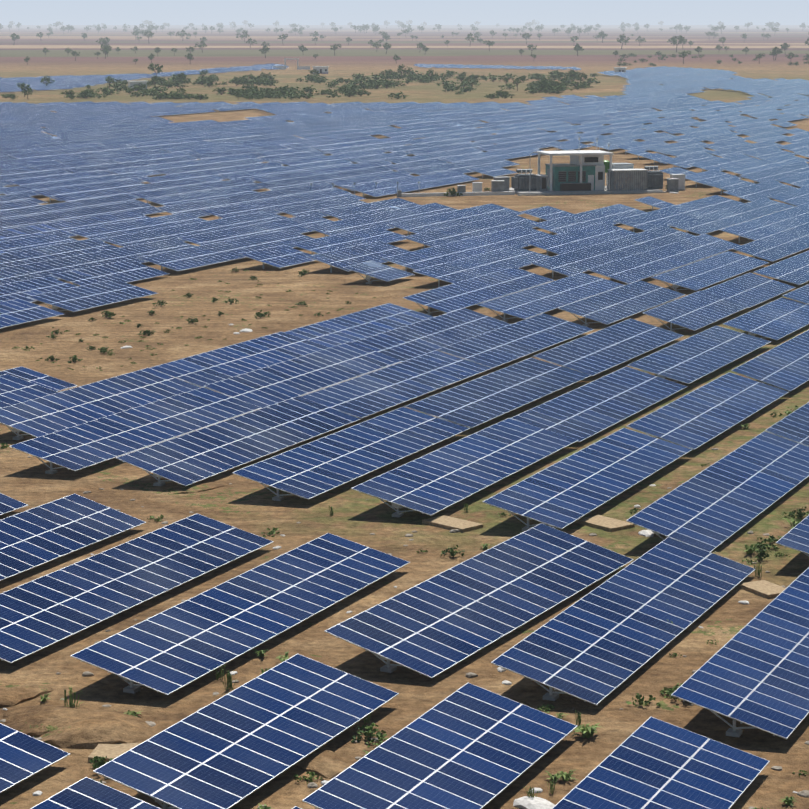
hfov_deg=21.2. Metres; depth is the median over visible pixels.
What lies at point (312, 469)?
solar table
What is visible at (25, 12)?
sky
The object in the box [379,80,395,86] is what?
scrub bush
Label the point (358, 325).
solar table
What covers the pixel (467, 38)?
field tree
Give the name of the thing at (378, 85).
scrub bush
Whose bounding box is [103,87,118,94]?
scrub bush
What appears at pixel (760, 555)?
bush
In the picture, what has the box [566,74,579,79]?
scrub bush
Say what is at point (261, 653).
grass tuft
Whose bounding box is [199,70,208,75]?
scrub tree
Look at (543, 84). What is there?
scrub tree
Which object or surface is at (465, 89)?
scrub bush
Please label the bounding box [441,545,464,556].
bush
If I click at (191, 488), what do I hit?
dirt mound
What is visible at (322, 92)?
scrub bush
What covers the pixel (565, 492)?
solar table
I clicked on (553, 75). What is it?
scrub bush
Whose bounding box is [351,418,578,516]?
solar table
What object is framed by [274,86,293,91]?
scrub bush
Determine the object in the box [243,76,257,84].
scrub bush
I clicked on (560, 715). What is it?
grass tuft
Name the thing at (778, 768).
stone
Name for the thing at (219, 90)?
scrub bush
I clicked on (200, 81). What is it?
scrub bush
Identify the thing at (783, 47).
field tree
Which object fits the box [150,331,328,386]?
solar table
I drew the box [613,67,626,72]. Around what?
building
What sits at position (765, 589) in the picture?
boards and slabs
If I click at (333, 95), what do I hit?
scrub bush
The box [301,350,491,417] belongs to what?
solar table
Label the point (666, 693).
weed
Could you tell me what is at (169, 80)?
scrub bush
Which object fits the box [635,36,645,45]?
landmark tree
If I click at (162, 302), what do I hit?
weed patch
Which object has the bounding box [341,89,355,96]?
scrub bush
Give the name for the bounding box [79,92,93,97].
scrub bush
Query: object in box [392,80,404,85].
scrub bush
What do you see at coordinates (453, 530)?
stone
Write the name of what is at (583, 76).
scrub tree
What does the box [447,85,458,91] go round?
scrub bush
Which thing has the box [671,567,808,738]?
solar table
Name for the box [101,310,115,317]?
weed patch
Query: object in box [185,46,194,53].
field tree
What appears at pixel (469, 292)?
solar table
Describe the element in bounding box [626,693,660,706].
weed
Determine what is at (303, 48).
field tree
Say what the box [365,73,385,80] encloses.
scrub bush
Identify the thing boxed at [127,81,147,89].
store house
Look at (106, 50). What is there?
field tree
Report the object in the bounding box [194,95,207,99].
scrub bush
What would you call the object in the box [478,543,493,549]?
grass tuft
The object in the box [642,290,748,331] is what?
solar table
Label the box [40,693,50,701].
grass tuft
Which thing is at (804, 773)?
weed
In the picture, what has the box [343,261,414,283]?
solar table
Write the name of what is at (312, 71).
scrub tree
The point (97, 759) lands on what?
bush
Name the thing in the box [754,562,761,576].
cactus
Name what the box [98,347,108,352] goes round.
weed patch
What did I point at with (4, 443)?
weed
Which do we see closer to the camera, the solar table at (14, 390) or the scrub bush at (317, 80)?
the solar table at (14, 390)
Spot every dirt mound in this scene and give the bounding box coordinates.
[0,684,54,706]
[3,704,90,736]
[40,709,153,748]
[94,730,161,747]
[165,482,227,493]
[293,748,348,778]
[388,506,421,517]
[459,555,475,562]
[711,551,726,557]
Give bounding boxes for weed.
[0,442,8,449]
[147,514,163,521]
[261,531,275,536]
[293,771,324,783]
[366,738,387,746]
[537,704,554,710]
[537,706,553,712]
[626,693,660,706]
[629,508,641,513]
[661,688,674,697]
[742,559,756,564]
[757,537,773,544]
[757,544,779,551]
[769,535,780,541]
[770,412,782,417]
[792,770,808,776]
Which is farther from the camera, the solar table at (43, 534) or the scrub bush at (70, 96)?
the scrub bush at (70, 96)
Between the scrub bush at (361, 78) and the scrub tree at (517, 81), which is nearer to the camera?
the scrub tree at (517, 81)
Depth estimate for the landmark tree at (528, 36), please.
2443.75 m
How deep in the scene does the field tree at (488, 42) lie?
1839.72 m
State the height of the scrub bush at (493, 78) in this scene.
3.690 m
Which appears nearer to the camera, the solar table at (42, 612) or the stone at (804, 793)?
the stone at (804, 793)
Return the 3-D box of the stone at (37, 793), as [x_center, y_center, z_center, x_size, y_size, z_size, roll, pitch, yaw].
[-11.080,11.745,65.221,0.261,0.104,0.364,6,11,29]
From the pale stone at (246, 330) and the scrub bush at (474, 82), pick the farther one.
the scrub bush at (474, 82)
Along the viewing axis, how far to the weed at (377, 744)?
69.63 m
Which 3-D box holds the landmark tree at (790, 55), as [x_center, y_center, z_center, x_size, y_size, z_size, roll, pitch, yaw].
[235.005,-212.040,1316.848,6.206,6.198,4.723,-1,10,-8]
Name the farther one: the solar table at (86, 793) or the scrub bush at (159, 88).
the scrub bush at (159, 88)
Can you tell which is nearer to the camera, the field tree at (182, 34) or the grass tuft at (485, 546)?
the grass tuft at (485, 546)
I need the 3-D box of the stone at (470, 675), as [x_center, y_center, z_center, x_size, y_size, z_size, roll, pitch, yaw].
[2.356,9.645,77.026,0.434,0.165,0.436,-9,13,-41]
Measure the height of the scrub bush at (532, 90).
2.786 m
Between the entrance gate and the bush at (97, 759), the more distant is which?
the entrance gate
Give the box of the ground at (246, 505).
[0,25,808,808]
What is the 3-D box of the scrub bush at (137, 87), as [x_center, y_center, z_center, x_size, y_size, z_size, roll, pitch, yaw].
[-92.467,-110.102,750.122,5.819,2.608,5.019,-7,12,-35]
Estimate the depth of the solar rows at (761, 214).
259.28 m
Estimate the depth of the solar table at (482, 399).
131.00 m
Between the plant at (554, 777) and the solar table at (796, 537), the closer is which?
the plant at (554, 777)
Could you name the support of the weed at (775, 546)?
on the ground at (246, 505)
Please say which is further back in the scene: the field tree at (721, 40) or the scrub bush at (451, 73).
the field tree at (721, 40)
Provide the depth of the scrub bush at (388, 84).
774.92 m
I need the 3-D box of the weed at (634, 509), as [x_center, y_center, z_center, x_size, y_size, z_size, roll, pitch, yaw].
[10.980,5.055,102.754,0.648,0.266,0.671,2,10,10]
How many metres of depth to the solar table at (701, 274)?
195.75 m
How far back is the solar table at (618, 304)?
173.35 m
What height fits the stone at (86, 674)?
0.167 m
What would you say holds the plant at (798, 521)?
on the ground at (246, 505)
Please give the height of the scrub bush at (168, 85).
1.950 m
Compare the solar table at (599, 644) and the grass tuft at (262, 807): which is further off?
the solar table at (599, 644)
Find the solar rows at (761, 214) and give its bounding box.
[0,176,808,242]
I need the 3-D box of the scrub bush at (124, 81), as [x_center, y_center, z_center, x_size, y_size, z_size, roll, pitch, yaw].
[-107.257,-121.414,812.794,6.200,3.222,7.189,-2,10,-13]
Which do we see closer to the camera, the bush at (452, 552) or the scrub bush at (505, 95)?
the bush at (452, 552)
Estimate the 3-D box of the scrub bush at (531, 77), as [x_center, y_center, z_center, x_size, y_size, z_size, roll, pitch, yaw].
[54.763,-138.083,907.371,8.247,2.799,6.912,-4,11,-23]
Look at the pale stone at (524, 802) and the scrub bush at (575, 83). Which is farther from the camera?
the scrub bush at (575, 83)
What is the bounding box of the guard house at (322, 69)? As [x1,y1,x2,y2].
[312,66,328,73]
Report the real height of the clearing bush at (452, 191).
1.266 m
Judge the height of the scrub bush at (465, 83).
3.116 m
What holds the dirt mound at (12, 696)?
on the ground at (246, 505)
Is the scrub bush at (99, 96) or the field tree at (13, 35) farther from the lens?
the field tree at (13, 35)
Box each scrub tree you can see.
[17,82,30,96]
[21,86,32,98]
[105,76,114,88]
[150,75,160,86]
[178,73,186,78]
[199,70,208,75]
[308,69,318,74]
[397,64,410,75]
[426,68,437,75]
[512,77,524,90]
[537,80,547,87]
[568,70,576,79]
[575,72,586,80]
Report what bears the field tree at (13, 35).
on the ground at (246, 505)
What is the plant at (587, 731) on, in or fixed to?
on the ground at (246, 505)
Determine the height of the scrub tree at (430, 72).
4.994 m
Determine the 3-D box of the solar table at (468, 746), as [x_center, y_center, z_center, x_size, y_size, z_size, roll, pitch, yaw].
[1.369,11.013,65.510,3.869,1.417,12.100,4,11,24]
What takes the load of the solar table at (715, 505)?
on the ground at (246, 505)
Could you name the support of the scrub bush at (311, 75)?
on the ground at (246, 505)
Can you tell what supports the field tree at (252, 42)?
on the ground at (246, 505)
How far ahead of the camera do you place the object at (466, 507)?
102.89 m
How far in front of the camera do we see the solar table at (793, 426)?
118.06 m
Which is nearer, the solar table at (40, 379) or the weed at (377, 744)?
the weed at (377, 744)
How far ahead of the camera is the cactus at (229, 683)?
75.39 m
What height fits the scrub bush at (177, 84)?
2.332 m
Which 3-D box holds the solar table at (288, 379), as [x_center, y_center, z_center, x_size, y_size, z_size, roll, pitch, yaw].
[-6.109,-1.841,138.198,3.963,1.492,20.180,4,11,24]
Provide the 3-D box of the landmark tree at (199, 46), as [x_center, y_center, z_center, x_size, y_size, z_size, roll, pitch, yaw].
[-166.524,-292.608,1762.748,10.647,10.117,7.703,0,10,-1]
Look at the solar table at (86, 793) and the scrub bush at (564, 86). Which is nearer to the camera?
the solar table at (86, 793)
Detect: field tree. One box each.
[10,33,19,44]
[71,51,79,60]
[100,47,109,58]
[102,37,109,43]
[142,30,153,39]
[176,30,187,37]
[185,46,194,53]
[185,53,193,59]
[236,30,249,41]
[246,38,256,46]
[259,45,269,57]
[278,34,287,42]
[300,44,307,51]
[372,42,381,51]
[465,33,479,44]
[483,40,493,50]
[527,44,536,53]
[573,43,583,55]
[598,30,607,42]
[679,50,690,63]
[718,37,725,46]
[780,43,789,54]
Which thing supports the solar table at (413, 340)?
on the ground at (246, 505)
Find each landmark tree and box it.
[194,40,206,51]
[330,43,340,55]
[383,43,391,53]
[520,32,531,43]
[617,33,629,48]
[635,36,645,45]
[671,35,684,51]
[755,53,764,63]
[772,47,782,59]
[785,52,793,58]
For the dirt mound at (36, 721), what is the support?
on the ground at (246, 505)
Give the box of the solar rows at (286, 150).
[0,134,808,165]
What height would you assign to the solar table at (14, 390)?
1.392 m
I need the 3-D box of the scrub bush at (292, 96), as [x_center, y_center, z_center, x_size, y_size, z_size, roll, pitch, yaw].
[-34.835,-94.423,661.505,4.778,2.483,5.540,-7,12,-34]
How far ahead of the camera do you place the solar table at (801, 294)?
175.20 m
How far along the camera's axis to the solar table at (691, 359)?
145.75 m
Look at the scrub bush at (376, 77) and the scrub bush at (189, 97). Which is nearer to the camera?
the scrub bush at (189, 97)
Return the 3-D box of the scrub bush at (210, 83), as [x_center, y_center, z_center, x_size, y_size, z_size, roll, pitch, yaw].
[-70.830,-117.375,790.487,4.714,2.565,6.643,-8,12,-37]
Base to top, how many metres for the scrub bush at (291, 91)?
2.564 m
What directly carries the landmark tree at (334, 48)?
on the ground at (246, 505)
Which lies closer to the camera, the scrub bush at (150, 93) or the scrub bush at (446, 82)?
the scrub bush at (150, 93)
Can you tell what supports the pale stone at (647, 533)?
on the ground at (246, 505)
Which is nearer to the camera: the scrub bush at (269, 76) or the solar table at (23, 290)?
the solar table at (23, 290)
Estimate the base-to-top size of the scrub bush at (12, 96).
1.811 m
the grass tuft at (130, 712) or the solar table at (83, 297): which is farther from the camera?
the solar table at (83, 297)
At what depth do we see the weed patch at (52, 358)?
148.92 m
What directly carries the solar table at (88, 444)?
on the ground at (246, 505)
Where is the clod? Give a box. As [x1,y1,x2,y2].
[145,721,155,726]
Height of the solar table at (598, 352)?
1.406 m
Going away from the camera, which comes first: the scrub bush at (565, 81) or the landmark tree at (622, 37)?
the scrub bush at (565, 81)
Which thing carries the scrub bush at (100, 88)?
on the ground at (246, 505)
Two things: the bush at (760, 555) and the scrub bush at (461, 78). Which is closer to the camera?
the bush at (760, 555)
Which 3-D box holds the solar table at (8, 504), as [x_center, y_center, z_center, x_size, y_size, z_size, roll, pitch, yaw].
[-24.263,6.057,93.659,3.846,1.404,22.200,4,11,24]
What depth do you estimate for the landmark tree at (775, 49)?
1372.87 m
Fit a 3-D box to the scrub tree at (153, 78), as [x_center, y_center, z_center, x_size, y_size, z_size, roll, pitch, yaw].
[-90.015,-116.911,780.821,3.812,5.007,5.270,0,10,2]
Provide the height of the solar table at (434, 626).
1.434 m
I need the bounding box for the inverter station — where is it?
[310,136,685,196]
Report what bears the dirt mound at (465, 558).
on the ground at (246, 505)
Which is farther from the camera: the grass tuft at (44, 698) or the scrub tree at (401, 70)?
the scrub tree at (401, 70)
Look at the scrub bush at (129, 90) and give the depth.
719.70 m
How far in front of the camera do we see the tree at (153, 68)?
876.60 m
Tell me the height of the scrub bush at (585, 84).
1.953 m
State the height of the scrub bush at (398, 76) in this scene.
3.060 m
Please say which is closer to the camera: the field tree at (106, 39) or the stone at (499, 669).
the stone at (499, 669)
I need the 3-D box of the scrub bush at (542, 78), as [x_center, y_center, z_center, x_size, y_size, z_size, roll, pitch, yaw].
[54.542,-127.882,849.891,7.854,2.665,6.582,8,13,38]
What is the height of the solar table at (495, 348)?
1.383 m
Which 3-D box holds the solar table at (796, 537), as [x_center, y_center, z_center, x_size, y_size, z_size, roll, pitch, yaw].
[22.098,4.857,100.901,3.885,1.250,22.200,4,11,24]
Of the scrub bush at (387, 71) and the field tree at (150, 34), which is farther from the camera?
the field tree at (150, 34)
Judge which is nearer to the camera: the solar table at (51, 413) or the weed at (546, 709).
the weed at (546, 709)
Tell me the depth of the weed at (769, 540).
96.56 m
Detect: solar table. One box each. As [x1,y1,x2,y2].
[0,276,77,302]
[0,299,63,327]
[0,366,76,390]
[0,368,200,439]
[0,374,57,407]
[0,493,27,514]
[0,493,145,580]
[0,514,273,662]
[0,723,69,792]
[9,387,260,473]
[28,279,157,311]
[31,777,160,808]
[50,260,168,285]
[71,533,409,694]
[93,654,398,808]
[116,396,360,485]
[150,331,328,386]
[204,342,401,407]
[232,407,469,500]
[285,303,432,347]
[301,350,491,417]
[302,683,576,808]
[324,523,633,677]
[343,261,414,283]
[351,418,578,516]
[352,308,509,361]
[403,267,553,315]
[405,357,590,427]
[437,313,593,367]
[477,273,623,321]
[483,428,691,530]
[491,537,754,704]
[510,366,687,441]
[534,318,683,375]
[552,717,769,808]
[558,280,684,326]
[626,372,788,449]
[626,431,808,551]
[628,326,770,383]
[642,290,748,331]
[651,251,768,291]
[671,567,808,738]
[703,273,795,307]
[723,297,808,339]
[731,330,808,390]
[765,402,808,446]
[776,515,808,556]
[783,284,808,303]
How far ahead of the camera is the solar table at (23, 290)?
182.50 m
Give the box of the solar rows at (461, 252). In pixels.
[0,211,808,286]
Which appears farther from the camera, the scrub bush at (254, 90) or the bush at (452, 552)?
the scrub bush at (254, 90)
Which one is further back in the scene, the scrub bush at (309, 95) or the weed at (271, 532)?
the scrub bush at (309, 95)
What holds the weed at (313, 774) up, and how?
on the ground at (246, 505)
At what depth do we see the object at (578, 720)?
71.61 m
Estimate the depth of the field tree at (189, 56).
1246.02 m
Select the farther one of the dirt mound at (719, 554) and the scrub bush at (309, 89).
the scrub bush at (309, 89)
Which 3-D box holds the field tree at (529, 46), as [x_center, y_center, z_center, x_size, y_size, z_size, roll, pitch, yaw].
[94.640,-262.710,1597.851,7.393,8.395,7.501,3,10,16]
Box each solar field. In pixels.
[0,64,808,144]
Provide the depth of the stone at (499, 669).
77.59 m
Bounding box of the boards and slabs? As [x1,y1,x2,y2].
[88,515,785,800]
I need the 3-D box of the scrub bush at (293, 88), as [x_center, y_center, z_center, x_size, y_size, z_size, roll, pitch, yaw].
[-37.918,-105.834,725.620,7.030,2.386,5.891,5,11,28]
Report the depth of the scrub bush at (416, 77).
877.04 m
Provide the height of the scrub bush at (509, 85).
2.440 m
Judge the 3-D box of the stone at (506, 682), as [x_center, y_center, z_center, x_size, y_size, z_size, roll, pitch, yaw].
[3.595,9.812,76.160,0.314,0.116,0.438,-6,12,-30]
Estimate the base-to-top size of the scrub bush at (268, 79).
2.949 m
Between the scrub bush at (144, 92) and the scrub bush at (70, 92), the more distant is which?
the scrub bush at (144, 92)
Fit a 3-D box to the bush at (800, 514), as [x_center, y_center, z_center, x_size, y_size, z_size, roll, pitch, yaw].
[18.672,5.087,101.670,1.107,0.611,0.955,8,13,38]
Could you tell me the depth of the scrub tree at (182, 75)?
833.19 m
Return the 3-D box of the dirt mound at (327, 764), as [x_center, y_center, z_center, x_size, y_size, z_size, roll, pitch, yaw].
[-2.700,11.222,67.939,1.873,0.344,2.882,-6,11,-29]
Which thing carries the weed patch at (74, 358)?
on the ground at (246, 505)
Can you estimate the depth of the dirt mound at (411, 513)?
102.41 m
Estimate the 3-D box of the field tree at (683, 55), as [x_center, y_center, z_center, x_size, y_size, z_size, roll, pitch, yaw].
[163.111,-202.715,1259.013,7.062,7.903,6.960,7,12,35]
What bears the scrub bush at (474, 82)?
on the ground at (246, 505)
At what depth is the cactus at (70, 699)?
72.80 m
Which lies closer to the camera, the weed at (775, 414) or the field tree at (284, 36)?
the weed at (775, 414)
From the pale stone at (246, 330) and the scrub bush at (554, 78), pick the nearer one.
the pale stone at (246, 330)
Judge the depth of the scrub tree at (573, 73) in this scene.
873.60 m
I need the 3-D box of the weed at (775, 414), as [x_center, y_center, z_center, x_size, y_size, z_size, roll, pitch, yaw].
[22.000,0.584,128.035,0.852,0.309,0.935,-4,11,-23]
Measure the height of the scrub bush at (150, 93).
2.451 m
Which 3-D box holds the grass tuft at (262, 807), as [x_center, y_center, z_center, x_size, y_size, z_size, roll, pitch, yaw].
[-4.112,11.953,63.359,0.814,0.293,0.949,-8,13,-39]
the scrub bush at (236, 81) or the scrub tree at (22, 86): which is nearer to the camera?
the scrub tree at (22, 86)
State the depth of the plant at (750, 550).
94.70 m
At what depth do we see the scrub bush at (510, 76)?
902.07 m
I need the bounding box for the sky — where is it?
[0,0,808,24]
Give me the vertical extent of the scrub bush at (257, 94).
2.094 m
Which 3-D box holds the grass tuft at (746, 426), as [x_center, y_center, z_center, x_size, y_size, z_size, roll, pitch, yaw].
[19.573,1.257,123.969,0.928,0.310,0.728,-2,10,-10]
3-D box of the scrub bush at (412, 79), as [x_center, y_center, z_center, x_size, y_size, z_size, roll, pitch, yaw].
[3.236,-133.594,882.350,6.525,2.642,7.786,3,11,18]
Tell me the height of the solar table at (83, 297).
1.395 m
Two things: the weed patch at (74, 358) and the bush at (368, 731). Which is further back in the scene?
the weed patch at (74, 358)
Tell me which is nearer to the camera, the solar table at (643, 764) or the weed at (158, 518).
the solar table at (643, 764)
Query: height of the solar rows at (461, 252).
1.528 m
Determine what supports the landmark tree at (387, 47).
on the ground at (246, 505)
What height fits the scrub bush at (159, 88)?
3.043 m
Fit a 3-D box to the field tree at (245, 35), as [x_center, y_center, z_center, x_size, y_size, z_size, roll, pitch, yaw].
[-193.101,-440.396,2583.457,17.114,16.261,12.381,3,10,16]
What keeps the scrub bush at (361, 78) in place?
on the ground at (246, 505)
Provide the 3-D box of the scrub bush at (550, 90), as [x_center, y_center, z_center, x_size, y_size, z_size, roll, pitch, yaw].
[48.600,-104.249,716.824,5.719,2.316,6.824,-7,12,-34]
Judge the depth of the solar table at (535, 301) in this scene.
177.41 m
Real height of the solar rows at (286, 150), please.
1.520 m
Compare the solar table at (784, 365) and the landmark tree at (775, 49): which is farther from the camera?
the landmark tree at (775, 49)
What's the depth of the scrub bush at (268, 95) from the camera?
675.88 m
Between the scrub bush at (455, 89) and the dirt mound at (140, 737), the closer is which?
the dirt mound at (140, 737)
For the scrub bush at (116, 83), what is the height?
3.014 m
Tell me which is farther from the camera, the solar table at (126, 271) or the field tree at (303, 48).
the field tree at (303, 48)
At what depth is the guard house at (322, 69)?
1009.85 m
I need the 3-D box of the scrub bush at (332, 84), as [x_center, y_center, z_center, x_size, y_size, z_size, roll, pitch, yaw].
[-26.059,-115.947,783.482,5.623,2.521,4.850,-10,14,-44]
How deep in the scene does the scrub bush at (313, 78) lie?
849.13 m
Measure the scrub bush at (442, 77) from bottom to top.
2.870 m
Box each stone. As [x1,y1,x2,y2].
[33,791,41,795]
[82,671,93,676]
[239,328,251,331]
[307,782,317,787]
[449,529,459,532]
[465,672,477,677]
[497,667,506,671]
[502,680,511,684]
[513,796,554,808]
[528,787,542,792]
[638,530,653,536]
[771,766,782,770]
[797,790,808,797]
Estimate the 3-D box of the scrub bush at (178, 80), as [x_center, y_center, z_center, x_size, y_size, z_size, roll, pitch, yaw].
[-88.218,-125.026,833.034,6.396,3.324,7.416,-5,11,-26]
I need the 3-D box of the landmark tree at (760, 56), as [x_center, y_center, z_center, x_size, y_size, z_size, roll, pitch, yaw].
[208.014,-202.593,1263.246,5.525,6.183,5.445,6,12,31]
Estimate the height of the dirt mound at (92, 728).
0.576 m
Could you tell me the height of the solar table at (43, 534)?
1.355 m
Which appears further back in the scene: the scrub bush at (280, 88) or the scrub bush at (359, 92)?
the scrub bush at (280, 88)
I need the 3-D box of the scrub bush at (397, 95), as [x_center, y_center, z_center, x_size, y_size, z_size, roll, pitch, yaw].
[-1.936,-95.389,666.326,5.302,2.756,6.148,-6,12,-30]
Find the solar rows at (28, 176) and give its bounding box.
[0,152,808,197]
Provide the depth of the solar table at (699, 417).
124.65 m
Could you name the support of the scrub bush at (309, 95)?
on the ground at (246, 505)
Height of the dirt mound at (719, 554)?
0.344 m
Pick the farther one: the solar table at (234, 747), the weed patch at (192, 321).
the weed patch at (192, 321)
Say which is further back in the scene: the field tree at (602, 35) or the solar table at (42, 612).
the field tree at (602, 35)
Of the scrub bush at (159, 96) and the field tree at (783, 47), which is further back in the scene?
the field tree at (783, 47)
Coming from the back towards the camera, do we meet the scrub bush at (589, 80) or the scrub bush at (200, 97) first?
the scrub bush at (589, 80)
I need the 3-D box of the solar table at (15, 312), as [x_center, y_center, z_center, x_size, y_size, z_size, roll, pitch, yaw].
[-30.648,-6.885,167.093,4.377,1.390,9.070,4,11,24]
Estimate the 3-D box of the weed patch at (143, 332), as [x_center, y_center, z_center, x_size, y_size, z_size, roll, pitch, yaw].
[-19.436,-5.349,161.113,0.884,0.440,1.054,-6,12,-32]
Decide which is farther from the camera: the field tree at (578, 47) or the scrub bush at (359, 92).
the field tree at (578, 47)
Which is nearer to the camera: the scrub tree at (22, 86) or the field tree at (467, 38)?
the scrub tree at (22, 86)
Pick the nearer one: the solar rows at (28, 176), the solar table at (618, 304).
the solar table at (618, 304)
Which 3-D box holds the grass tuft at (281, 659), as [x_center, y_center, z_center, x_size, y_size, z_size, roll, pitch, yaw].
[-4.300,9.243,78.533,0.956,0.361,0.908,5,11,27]
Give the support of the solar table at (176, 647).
on the ground at (246, 505)
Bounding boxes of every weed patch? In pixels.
[45,355,59,360]
[68,356,82,362]
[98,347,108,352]
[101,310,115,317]
[107,312,115,317]
[137,330,151,335]
[152,300,167,305]
[187,316,198,323]
[224,297,238,303]
[254,310,265,318]
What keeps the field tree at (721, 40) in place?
on the ground at (246, 505)
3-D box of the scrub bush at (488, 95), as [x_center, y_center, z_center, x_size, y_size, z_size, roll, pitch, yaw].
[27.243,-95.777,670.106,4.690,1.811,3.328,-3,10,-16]
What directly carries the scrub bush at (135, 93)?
on the ground at (246, 505)
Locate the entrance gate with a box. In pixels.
[273,58,309,69]
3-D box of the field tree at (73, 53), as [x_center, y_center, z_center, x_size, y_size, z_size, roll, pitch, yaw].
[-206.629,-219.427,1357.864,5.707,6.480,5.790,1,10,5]
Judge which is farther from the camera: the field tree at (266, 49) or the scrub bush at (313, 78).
the field tree at (266, 49)
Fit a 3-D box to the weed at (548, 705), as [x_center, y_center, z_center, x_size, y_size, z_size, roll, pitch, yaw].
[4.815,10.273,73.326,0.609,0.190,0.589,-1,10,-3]
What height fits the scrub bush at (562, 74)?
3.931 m
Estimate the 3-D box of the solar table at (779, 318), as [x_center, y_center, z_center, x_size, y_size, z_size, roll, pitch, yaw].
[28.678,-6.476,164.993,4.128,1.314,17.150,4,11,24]
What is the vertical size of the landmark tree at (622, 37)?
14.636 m
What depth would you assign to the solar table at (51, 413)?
127.39 m
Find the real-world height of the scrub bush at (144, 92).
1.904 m
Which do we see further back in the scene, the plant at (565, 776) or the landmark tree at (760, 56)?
the landmark tree at (760, 56)
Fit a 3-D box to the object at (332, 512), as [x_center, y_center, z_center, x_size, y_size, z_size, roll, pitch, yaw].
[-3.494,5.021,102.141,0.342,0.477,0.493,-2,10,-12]
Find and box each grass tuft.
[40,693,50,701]
[123,711,141,716]
[253,649,268,656]
[258,803,271,808]
[276,650,288,661]
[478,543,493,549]
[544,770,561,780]
[554,713,568,717]
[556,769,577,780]
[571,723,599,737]
[740,423,751,428]
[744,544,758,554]
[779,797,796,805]
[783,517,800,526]
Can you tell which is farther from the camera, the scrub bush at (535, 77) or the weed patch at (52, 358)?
the scrub bush at (535, 77)
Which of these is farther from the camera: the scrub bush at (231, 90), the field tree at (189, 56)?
the field tree at (189, 56)
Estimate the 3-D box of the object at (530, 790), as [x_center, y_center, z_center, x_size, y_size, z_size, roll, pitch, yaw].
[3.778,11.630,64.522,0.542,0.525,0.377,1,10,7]
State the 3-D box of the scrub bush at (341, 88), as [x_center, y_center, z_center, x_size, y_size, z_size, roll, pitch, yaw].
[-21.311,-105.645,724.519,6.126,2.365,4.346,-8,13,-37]
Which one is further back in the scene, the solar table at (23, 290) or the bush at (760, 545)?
the solar table at (23, 290)
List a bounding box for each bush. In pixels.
[5,94,17,99]
[60,90,79,96]
[65,93,74,98]
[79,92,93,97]
[90,756,107,764]
[92,758,112,769]
[93,93,106,98]
[96,86,108,91]
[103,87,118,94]
[107,82,125,86]
[115,78,127,85]
[122,86,134,93]
[129,90,143,96]
[130,84,141,90]
[133,82,148,88]
[136,90,151,95]
[145,90,160,95]
[150,84,167,91]
[152,93,170,99]
[157,78,172,84]
[162,83,176,87]
[169,81,188,86]
[170,77,185,82]
[182,94,195,99]
[193,77,208,85]
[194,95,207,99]
[203,81,219,86]
[212,87,228,94]
[226,77,241,85]
[226,88,238,93]
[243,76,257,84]
[250,88,263,91]
[250,92,264,96]
[259,78,278,84]
[261,80,276,85]
[261,93,272,97]
[264,72,275,78]
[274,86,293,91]
[281,92,299,99]
[284,90,301,96]
[288,86,301,91]
[300,85,316,92]
[300,91,315,98]
[304,72,321,77]
[305,75,321,82]
[313,78,324,83]
[314,89,330,94]
[325,82,336,87]
[326,93,340,97]
[335,86,346,92]
[341,84,356,90]
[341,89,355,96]
[351,722,386,742]
[354,75,368,82]
[354,88,370,95]
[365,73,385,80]
[370,83,387,88]
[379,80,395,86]
[380,69,394,74]
[380,82,397,88]
[386,73,404,79]
[388,91,408,98]
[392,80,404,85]
[402,68,417,75]
[404,75,418,80]
[414,74,425,80]
[430,74,447,79]
[435,79,455,85]
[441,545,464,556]
[442,70,458,76]
[444,188,462,195]
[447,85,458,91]
[455,76,470,80]
[457,80,471,86]
[460,87,475,91]
[464,78,480,86]
[484,73,503,81]
[486,93,496,98]
[496,91,512,98]
[498,83,516,89]
[501,73,517,79]
[525,86,539,93]
[528,73,544,78]
[532,76,551,82]
[533,75,545,79]
[540,87,562,93]
[546,71,560,77]
[549,76,560,80]
[556,70,569,78]
[559,83,572,90]
[560,77,573,84]
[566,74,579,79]
[569,81,581,86]
[578,83,592,87]
[579,78,599,82]
[755,541,767,549]
[755,549,771,559]
[788,507,808,517]
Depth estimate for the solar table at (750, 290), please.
182.11 m
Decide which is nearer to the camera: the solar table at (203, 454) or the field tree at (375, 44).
the solar table at (203, 454)
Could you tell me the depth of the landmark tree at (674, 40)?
1758.28 m
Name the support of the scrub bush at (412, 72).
on the ground at (246, 505)

